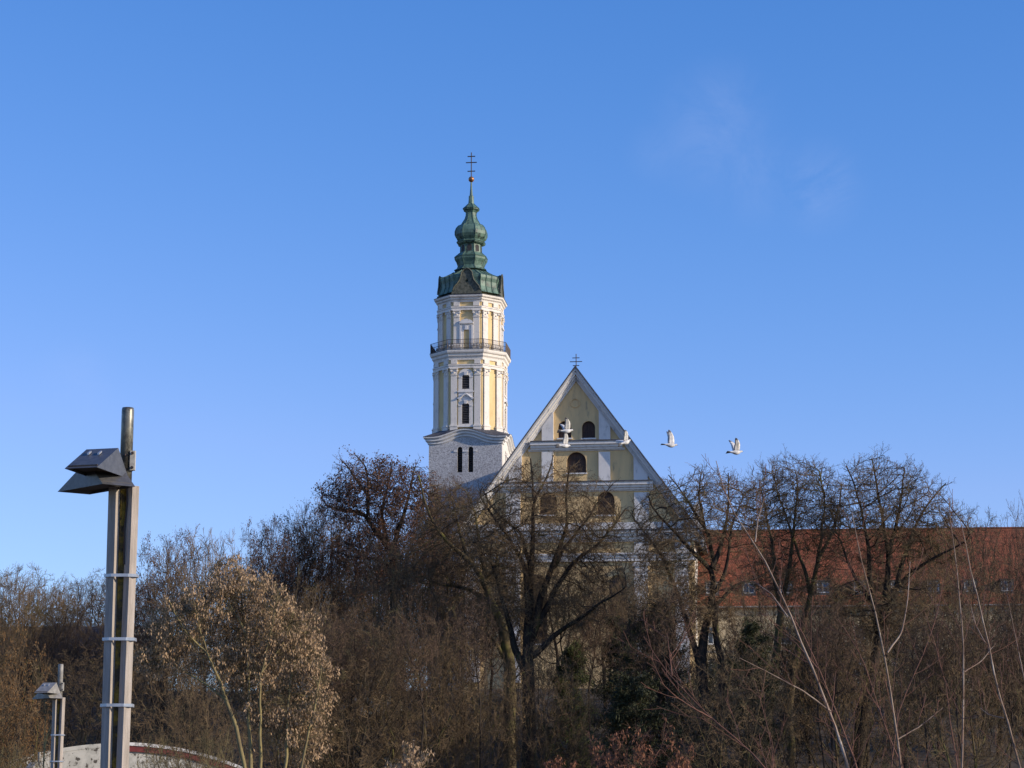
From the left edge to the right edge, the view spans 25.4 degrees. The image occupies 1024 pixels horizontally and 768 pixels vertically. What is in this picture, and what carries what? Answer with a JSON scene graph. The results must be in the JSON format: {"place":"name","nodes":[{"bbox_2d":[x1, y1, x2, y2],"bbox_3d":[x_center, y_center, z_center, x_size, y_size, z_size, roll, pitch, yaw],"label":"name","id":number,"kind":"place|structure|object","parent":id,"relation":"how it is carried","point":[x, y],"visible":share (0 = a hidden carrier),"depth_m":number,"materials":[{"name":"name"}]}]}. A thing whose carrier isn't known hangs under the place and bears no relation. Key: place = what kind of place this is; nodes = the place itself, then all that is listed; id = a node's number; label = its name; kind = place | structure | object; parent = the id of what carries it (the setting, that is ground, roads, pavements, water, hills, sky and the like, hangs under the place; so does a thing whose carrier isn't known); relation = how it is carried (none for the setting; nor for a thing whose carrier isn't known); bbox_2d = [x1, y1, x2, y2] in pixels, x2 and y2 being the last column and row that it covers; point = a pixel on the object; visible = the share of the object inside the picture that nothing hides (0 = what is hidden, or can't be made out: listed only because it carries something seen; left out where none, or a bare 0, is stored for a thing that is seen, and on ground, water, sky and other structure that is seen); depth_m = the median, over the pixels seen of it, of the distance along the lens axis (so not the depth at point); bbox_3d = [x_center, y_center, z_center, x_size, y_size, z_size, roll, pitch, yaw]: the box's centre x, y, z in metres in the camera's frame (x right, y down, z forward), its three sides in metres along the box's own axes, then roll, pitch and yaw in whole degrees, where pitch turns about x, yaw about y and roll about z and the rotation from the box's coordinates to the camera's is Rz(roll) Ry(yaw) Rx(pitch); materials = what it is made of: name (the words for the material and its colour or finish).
{"place":"outdoors","nodes":[
{"label":"outdoors","id":0,"kind":"place"},
{"bbox_2d":[0,0,1023,690],"label":"sky","id":1,"kind":"structure","parent":0,"point":[766,225],"materials":[{"name":"blue"}]},
{"bbox_2d":[1,688,1023,767],"bbox_3d":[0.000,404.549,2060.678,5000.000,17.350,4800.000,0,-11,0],"label":"ground","id":2,"kind":"structure","parent":0,"point":[922,759],"depth_m":196.68,"materials":[{"name":"brown plant"}]},
{"bbox_2d":[0,741,41,767],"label":"bush","id":3,"kind":"object","parent":2,"relation":"on","point":[19,758],"visible":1,"depth_m":116.45,"materials":[{"name":"brown plant"}]},
{"bbox_2d":[0,612,51,767],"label":"leafy tree","id":4,"kind":"object","parent":2,"relation":"on","point":[13,659],"visible":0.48,"depth_m":131.28,"materials":[{"name":"brown plant"}]},
{"bbox_2d":[0,668,51,767],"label":"bush","id":5,"kind":"object","parent":2,"relation":"on","point":[7,736],"visible":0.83,"depth_m":126.35,"materials":[{"name":"brown plant"}]},
{"bbox_2d":[0,566,53,724],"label":"leafy tree","id":6,"kind":"object","parent":2,"relation":"on","point":[10,611],"visible":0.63,"depth_m":185.79,"materials":[{"name":"brown plant"}]},
{"bbox_2d":[1,580,84,709],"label":"bare tree","id":7,"kind":"object","parent":2,"relation":"on","point":[60,602],"visible":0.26,"depth_m":204.38,"materials":[{"name":"brown plant"}]},
{"bbox_2d":[0,561,95,736],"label":"bare tree","id":8,"kind":"object","parent":2,"relation":"on","point":[38,585],"visible":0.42,"depth_m":201.18,"materials":[{"name":"brown plant"}]},
{"bbox_2d":[32,664,64,767],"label":"street lamp","id":9,"kind":"object","parent":2,"relation":"on","point":[47,691],"visible":1,"depth_m":63.72,"materials":[{"name":"grey metal"}]},
{"bbox_2d":[20,610,103,747],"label":"bare tree","id":10,"kind":"object","parent":2,"relation":"on","point":[76,638],"visible":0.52,"depth_m":180.45,"materials":[{"name":"brown plant"}]},
{"bbox_2d":[52,575,105,625],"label":"bare tree","id":11,"kind":"object","parent":2,"relation":"on","point":[90,599],"visible":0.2,"depth_m":213.50,"materials":[{"name":"brown plant"}]},
{"bbox_2d":[27,641,162,750],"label":"bare tree","id":12,"kind":"object","parent":2,"relation":"on","point":[82,709],"visible":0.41,"depth_m":162.67,"materials":[{"name":"brown plant"}]},
{"bbox_2d":[37,568,158,625],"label":"bare tree","id":13,"kind":"object","parent":2,"relation":"on","point":[94,597],"visible":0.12,"depth_m":216.83,"materials":[{"name":"brown plant"}]},
{"bbox_2d":[58,407,138,767],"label":"street lamp","id":14,"kind":"object","parent":2,"relation":"on","point":[109,470],"visible":1,"depth_m":26.10,"materials":[{"name":"metal"}]},
{"bbox_2d":[66,612,157,735],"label":"bare tree","id":15,"kind":"object","parent":2,"relation":"on","point":[96,639],"visible":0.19,"depth_m":184.50,"materials":[{"name":"brown plant"}]},
{"bbox_2d":[10,742,240,767],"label":"round roofed hall","id":16,"kind":"structure","parent":2,"relation":"on","point":[85,756],"depth_m":137.95,"materials":[{"name":"white paint"}]},
{"bbox_2d":[134,733,183,767],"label":"bush","id":17,"kind":"object","parent":2,"relation":"on","point":[159,761],"visible":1,"depth_m":114.26,"materials":[{"name":"brown plant"}]},
{"bbox_2d":[92,620,250,764],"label":"bare tree","id":18,"kind":"object","parent":2,"relation":"on","point":[148,706],"visible":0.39,"depth_m":147.96,"materials":[{"name":"brown plant"}]},
{"bbox_2d":[131,528,221,744],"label":"bare tree","id":19,"kind":"object","parent":2,"relation":"on","point":[149,592],"visible":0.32,"depth_m":175.39,"materials":[{"name":"brown plant"}]},
{"bbox_2d":[142,664,258,767],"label":"bush","id":20,"kind":"object","parent":2,"relation":"on","point":[194,728],"visible":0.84,"depth_m":120.06,"materials":[{"name":"brown plant"}]},
{"bbox_2d":[144,524,264,752],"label":"bare tree","id":21,"kind":"object","parent":2,"relation":"on","point":[185,577],"visible":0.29,"depth_m":167.34,"materials":[{"name":"brown plant"}]},
{"bbox_2d":[184,728,238,767],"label":"bush","id":22,"kind":"object","parent":2,"relation":"on","point":[209,753],"visible":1,"depth_m":112.38,"materials":[{"name":"brown plant"}]},
{"bbox_2d":[133,553,341,767],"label":"seed covered tree","id":23,"kind":"object","parent":2,"relation":"on","point":[246,675],"visible":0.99,"depth_m":95.95,"materials":[{"name":"beige plant"}]},
{"bbox_2d":[223,513,310,747],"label":"leafy tree","id":24,"kind":"object","parent":2,"relation":"on","point":[283,563],"visible":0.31,"depth_m":182.55,"materials":[{"name":"brown plant"}]},
{"bbox_2d":[226,564,360,767],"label":"bare tree","id":25,"kind":"object","parent":2,"relation":"on","point":[267,747],"visible":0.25,"depth_m":148.41,"materials":[{"name":"brown plant"}]},
{"bbox_2d":[242,504,358,767],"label":"leafy tree","id":26,"kind":"object","parent":2,"relation":"on","point":[305,555],"visible":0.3,"depth_m":187.77,"materials":[{"name":"brown plant"}]},
{"bbox_2d":[264,496,369,752],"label":"leafy tree","id":27,"kind":"object","parent":2,"relation":"on","point":[301,529],"visible":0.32,"depth_m":189.79,"materials":[{"name":"brown plant"}]},
{"bbox_2d":[290,602,349,767],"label":"slender tree","id":28,"kind":"object","parent":2,"relation":"on","point":[334,643],"visible":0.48,"depth_m":145.45,"materials":[{"name":"brown plant"}]},
{"bbox_2d":[258,582,414,767],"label":"leafy tree","id":29,"kind":"object","parent":2,"relation":"on","point":[344,756],"visible":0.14,"depth_m":158.59,"materials":[{"name":"brown plant"}]},
{"bbox_2d":[279,494,400,741],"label":"leafy tree","id":30,"kind":"object","parent":2,"relation":"on","point":[364,610],"visible":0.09,"depth_m":193.94,"materials":[{"name":"brown plant"}]},
{"bbox_2d":[325,601,381,767],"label":"slender tree","id":31,"kind":"object","parent":2,"relation":"on","point":[355,649],"visible":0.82,"depth_m":147.77,"materials":[{"name":"brown plant"}]},
{"bbox_2d":[274,605,436,767],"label":"bare tree","id":32,"kind":"object","parent":2,"relation":"on","point":[365,707],"visible":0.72,"depth_m":148.09,"materials":[{"name":"brown plant"}]},
{"bbox_2d":[309,444,449,763],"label":"leafy oak","id":33,"kind":"object","parent":2,"relation":"on","point":[378,486],"visible":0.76,"depth_m":184.44,"materials":[{"name":"brown plant"}]},
{"bbox_2d":[321,534,459,765],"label":"leafy tree","id":34,"kind":"object","parent":2,"relation":"on","point":[373,608],"visible":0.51,"depth_m":171.59,"materials":[{"name":"brown plant"}]},
{"bbox_2d":[347,498,467,730],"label":"leafy tree","id":35,"kind":"object","parent":2,"relation":"on","point":[418,575],"visible":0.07,"depth_m":203.81,"materials":[{"name":"brown plant"}]},
{"bbox_2d":[385,740,434,767],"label":"leafy shrub","id":36,"kind":"object","parent":2,"relation":"on","point":[411,764],"visible":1,"depth_m":77.01,"materials":[{"name":"beige plant"}]},
{"bbox_2d":[388,592,445,760],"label":"slender tree","id":37,"kind":"object","parent":2,"relation":"on","point":[414,649],"visible":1,"depth_m":146.56,"materials":[{"name":"brown plant"}]},
{"bbox_2d":[351,606,503,767],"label":"bare tree","id":38,"kind":"object","parent":2,"relation":"on","point":[457,751],"visible":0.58,"depth_m":152.86,"materials":[{"name":"brown plant"}]},
{"bbox_2d":[382,526,505,722],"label":"bare tree","id":39,"kind":"object","parent":2,"relation":"on","point":[416,621],"visible":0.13,"depth_m":204.01,"materials":[{"name":"brown plant"}]},
{"bbox_2d":[382,469,519,767],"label":"oak","id":40,"kind":"object","parent":2,"relation":"on","point":[460,553],"visible":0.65,"depth_m":175.44,"materials":[{"name":"brown plant"}]},
{"bbox_2d":[422,597,485,764],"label":"slender tree","id":41,"kind":"object","parent":2,"relation":"on","point":[452,620],"visible":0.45,"depth_m":159.97,"materials":[{"name":"brown plant"}]},
{"bbox_2d":[407,605,523,767],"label":"bare tree","id":42,"kind":"object","parent":2,"relation":"on","point":[498,718],"visible":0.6,"depth_m":156.24,"materials":[{"name":"brown plant"}]},
{"bbox_2d":[423,152,514,689],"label":"bell tower","id":43,"kind":"structure","parent":2,"relation":"on","point":[469,438],"depth_m":314.39,"materials":[{"name":"white paint"}]},
{"bbox_2d":[457,369,473,391],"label":"window","id":44,"kind":"structure","parent":43,"relation":"in","point":[465,377],"depth_m":313.34,"materials":[{"name":"paint"}]},
{"bbox_2d":[458,400,472,426],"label":"window","id":45,"kind":"structure","parent":43,"relation":"in","point":[465,407],"depth_m":312.49,"materials":[{"name":"paint"}]},
{"bbox_2d":[459,310,472,348],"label":"balcony door","id":46,"kind":"structure","parent":43,"relation":"in","point":[466,327],"depth_m":315.18,"materials":[{"name":"white paint"}]},
{"bbox_2d":[448,577,501,767],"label":"slender tree","id":47,"kind":"object","parent":2,"relation":"on","point":[477,661],"visible":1,"depth_m":153.00,"materials":[{"name":"brown plant"}]},
{"bbox_2d":[0,643,1019,767],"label":"undergrowth","id":48,"kind":"object","parent":2,"relation":"on","point":[713,681],"visible":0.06,"depth_m":198.25,"materials":[{"name":"brown plant"}]},
{"bbox_2d":[1,637,1023,767],"bbox_3d":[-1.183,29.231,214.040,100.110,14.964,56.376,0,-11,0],"label":"undergrowth","id":49,"kind":"object","parent":2,"relation":"on","point":[710,661],"visible":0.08,"depth_m":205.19,"materials":[{"name":"brown plant"}]},
{"bbox_2d":[463,538,569,676],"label":"bare tree","id":50,"kind":"object","parent":2,"relation":"on","point":[536,639],"visible":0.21,"depth_m":205.24,"materials":[{"name":"brown plant"}]},
{"bbox_2d":[453,449,636,767],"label":"oak","id":51,"kind":"object","parent":2,"relation":"on","point":[536,619],"visible":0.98,"depth_m":167.77,"materials":[{"name":"brown plant"}]},
{"bbox_2d":[482,627,613,767],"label":"bare tree","id":52,"kind":"object","parent":2,"relation":"on","point":[544,749],"visible":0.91,"depth_m":157.97,"materials":[{"name":"brown plant"}]},
{"bbox_2d":[504,547,626,711],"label":"bare tree","id":53,"kind":"object","parent":2,"relation":"on","point":[556,649],"visible":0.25,"depth_m":211.01,"materials":[{"name":"brown plant"}]},
{"bbox_2d":[537,637,601,767],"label":"yew","id":54,"kind":"object","parent":2,"relation":"on","point":[567,653],"visible":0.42,"depth_m":178.47,"materials":[{"name":"plant"}]},
{"bbox_2d":[452,354,707,689],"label":"church","id":55,"kind":"structure","parent":2,"relation":"on","point":[595,426],"depth_m":264.87,"materials":[{"name":"yellow paint"}]},
{"bbox_2d":[567,452,586,473],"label":"window","id":56,"kind":"structure","parent":55,"relation":"in","point":[573,458],"depth_m":265.73,"materials":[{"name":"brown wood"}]},
{"bbox_2d":[563,590,628,767],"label":"slender tree","id":57,"kind":"object","parent":2,"relation":"on","point":[588,633],"visible":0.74,"depth_m":174.78,"materials":[{"name":"brown plant"}]},
{"bbox_2d":[559,566,647,708],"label":"bare tree","id":58,"kind":"object","parent":2,"relation":"on","point":[612,602],"visible":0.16,"depth_m":213.86,"materials":[{"name":"brown plant"}]},
{"bbox_2d":[562,573,677,709],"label":"bare tree","id":59,"kind":"object","parent":2,"relation":"on","point":[602,644],"visible":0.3,"depth_m":197.21,"materials":[{"name":"brown plant"}]},
{"bbox_2d":[586,614,668,767],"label":"yew","id":60,"kind":"object","parent":2,"relation":"on","point":[607,688],"visible":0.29,"depth_m":184.41,"materials":[{"name":"plant"}]},
{"bbox_2d":[585,668,686,767],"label":"yew","id":61,"kind":"object","parent":2,"relation":"on","point":[619,716],"visible":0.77,"depth_m":148.34,"materials":[{"name":"green plant"}]},
{"bbox_2d":[607,597,672,744],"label":"slender tree","id":62,"kind":"object","parent":2,"relation":"on","point":[633,645],"visible":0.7,"depth_m":157.63,"materials":[{"name":"brown plant"}]},
{"bbox_2d":[586,714,697,767],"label":"leafy shrub","id":63,"kind":"object","parent":2,"relation":"on","point":[640,751],"visible":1,"depth_m":73.03,"materials":[{"name":"red plant"}]},
{"bbox_2d":[604,599,719,767],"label":"yew","id":64,"kind":"object","parent":2,"relation":"on","point":[660,702],"visible":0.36,"depth_m":164.44,"materials":[{"name":"plant"}]},
{"bbox_2d":[611,533,718,688],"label":"bare tree","id":65,"kind":"object","parent":2,"relation":"on","point":[636,576],"visible":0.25,"depth_m":204.73,"materials":[{"name":"brown plant"}]},
{"bbox_2d":[640,573,706,763],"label":"slender tree","id":66,"kind":"object","parent":2,"relation":"on","point":[665,646],"visible":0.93,"depth_m":154.55,"materials":[{"name":"brown plant"}]},
{"bbox_2d":[614,610,778,767],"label":"sapling","id":67,"kind":"object","parent":2,"relation":"on","point":[706,714],"visible":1,"depth_m":20.08,"materials":[{"name":"red plant"}]},
{"bbox_2d":[617,462,779,767],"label":"forked tree","id":68,"kind":"object","parent":2,"relation":"on","point":[711,611],"visible":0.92,"depth_m":157.92,"materials":[{"name":"brown plant"}]},
{"bbox_2d":[659,628,809,767],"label":"bare tree","id":69,"kind":"object","parent":2,"relation":"on","point":[724,744],"visible":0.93,"depth_m":148.12,"materials":[{"name":"brown plant"}]},
{"bbox_2d":[698,616,785,767],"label":"yew","id":70,"kind":"object","parent":2,"relation":"on","point":[751,632],"visible":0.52,"depth_m":154.94,"materials":[{"name":"plant"}]},
{"bbox_2d":[723,596,772,731],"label":"slender tree","id":71,"kind":"object","parent":2,"relation":"on","point":[736,633],"visible":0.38,"depth_m":158.99,"materials":[{"name":"brown plant"}]},
{"bbox_2d":[707,553,823,745],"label":"bare tree","id":72,"kind":"object","parent":2,"relation":"on","point":[767,602],"visible":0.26,"depth_m":187.10,"materials":[{"name":"brown plant"}]},
{"bbox_2d":[701,454,876,767],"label":"sapling","id":73,"kind":"object","parent":2,"relation":"on","point":[824,699],"visible":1,"depth_m":25.07,"materials":[{"name":"brown plant"}]},
{"bbox_2d":[732,444,852,767],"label":"vase tree","id":74,"kind":"object","parent":2,"relation":"on","point":[780,498],"visible":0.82,"depth_m":165.10,"materials":[{"name":"brown plant"}]},
{"bbox_2d":[756,615,863,763],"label":"bare tree","id":75,"kind":"object","parent":2,"relation":"on","point":[809,703],"visible":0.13,"depth_m":188.15,"materials":[{"name":"brown plant"}]},
{"bbox_2d":[752,566,885,767],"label":"sapling","id":76,"kind":"object","parent":2,"relation":"on","point":[835,711],"visible":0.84,"depth_m":27.01,"materials":[{"name":"red plant"}]},
{"bbox_2d":[793,581,848,767],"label":"slender tree","id":77,"kind":"object","parent":2,"relation":"on","point":[817,659],"visible":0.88,"depth_m":151.89,"materials":[{"name":"brown plant"}]},
{"bbox_2d":[802,599,876,767],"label":"slender tree","id":78,"kind":"object","parent":2,"relation":"on","point":[838,671],"visible":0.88,"depth_m":151.36,"materials":[{"name":"brown plant"}]},
{"bbox_2d":[764,573,919,767],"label":"bare tree","id":79,"kind":"object","parent":2,"relation":"on","point":[839,729],"visible":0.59,"depth_m":157.67,"materials":[{"name":"brown plant"}]},
{"bbox_2d":[788,555,928,767],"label":"bare tree","id":80,"kind":"object","parent":2,"relation":"on","point":[893,681],"visible":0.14,"depth_m":185.15,"materials":[{"name":"brown plant"}]},
{"bbox_2d":[697,527,1023,690],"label":"abbey wing","id":81,"kind":"structure","parent":2,"relation":"on","point":[736,572],"depth_m":270.79,"materials":[{"name":"red tile"}]},
{"bbox_2d":[829,619,903,767],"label":"sapling","id":82,"kind":"object","parent":2,"relation":"on","point":[876,703],"visible":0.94,"depth_m":30.00,"materials":[{"name":"red plant"}]},
{"bbox_2d":[803,443,988,767],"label":"broad oak","id":83,"kind":"object","parent":2,"relation":"on","point":[891,598],"visible":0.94,"depth_m":159.90,"materials":[{"name":"brown plant"}]},
{"bbox_2d":[837,505,958,767],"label":"sapling","id":84,"kind":"object","parent":2,"relation":"on","point":[892,708],"visible":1,"depth_m":23.71,"materials":[{"name":"brown plant"}]},
{"bbox_2d":[837,606,985,767],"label":"bare tree","id":85,"kind":"object","parent":2,"relation":"on","point":[915,699],"visible":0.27,"depth_m":178.20,"materials":[{"name":"brown plant"}]},
{"bbox_2d":[871,562,951,767],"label":"sapling","id":86,"kind":"object","parent":2,"relation":"on","point":[905,695],"visible":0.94,"depth_m":28.00,"materials":[{"name":"red plant"}]},
{"bbox_2d":[889,601,949,767],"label":"slender tree","id":87,"kind":"object","parent":2,"relation":"on","point":[929,660],"visible":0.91,"depth_m":146.79,"materials":[{"name":"brown plant"}]},
{"bbox_2d":[882,535,1000,761],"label":"bare tree","id":88,"kind":"object","parent":2,"relation":"on","point":[917,578],"visible":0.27,"depth_m":188.91,"materials":[{"name":"brown plant"}]},
{"bbox_2d":[868,602,1023,767],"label":"bare tree","id":89,"kind":"object","parent":2,"relation":"on","point":[976,758],"visible":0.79,"depth_m":147.81,"materials":[{"name":"brown plant"}]},
{"bbox_2d":[924,593,971,767],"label":"sapling","id":90,"kind":"object","parent":2,"relation":"on","point":[956,758],"visible":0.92,"depth_m":28.89,"materials":[{"name":"red plant"}]},
{"bbox_2d":[930,589,986,767],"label":"slender tree","id":91,"kind":"object","parent":2,"relation":"on","point":[957,653],"visible":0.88,"depth_m":145.89,"materials":[{"name":"brown plant"}]},
{"bbox_2d":[919,613,1023,757],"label":"bare tree","id":92,"kind":"object","parent":2,"relation":"on","point":[981,671],"visible":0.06,"depth_m":189.61,"materials":[{"name":"brown plant"}]},
{"bbox_2d":[927,505,1023,738],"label":"bare tree","id":93,"kind":"object","parent":2,"relation":"on","point":[993,569],"visible":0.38,"depth_m":199.77,"materials":[{"name":"brown plant"}]},
{"bbox_2d":[934,483,1020,767],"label":"sapling","id":94,"kind":"object","parent":2,"relation":"on","point":[962,704],"visible":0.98,"depth_m":26.11,"materials":[{"name":"brown plant"}]},
{"bbox_2d":[945,520,1023,767],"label":"sapling","id":95,"kind":"object","parent":2,"relation":"on","point":[1005,714],"visible":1,"depth_m":22.74,"materials":[{"name":"brown plant"}]},
{"bbox_2d":[972,602,1023,767],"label":"slender tree","id":96,"kind":"object","parent":2,"relation":"on","point":[1007,660],"visible":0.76,"depth_m":148.66,"materials":[{"name":"brown plant"}]},
{"bbox_2d":[972,583,1023,756],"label":"bare tree","id":97,"kind":"object","parent":2,"relation":"on","point":[995,705],"visible":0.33,"depth_m":173.92,"materials":[{"name":"brown plant"}]},
{"bbox_2d":[976,560,1023,711],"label":"bare tree","id":98,"kind":"object","parent":2,"relation":"on","point":[1009,636],"visible":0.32,"depth_m":174.91,"materials":[{"name":"brown plant"}]},
{"bbox_2d":[994,492,1023,758],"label":"bare tree","id":99,"kind":"object","parent":2,"relation":"on","point":[1020,581],"visible":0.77,"depth_m":165.07,"materials":[{"name":"brown plant"}]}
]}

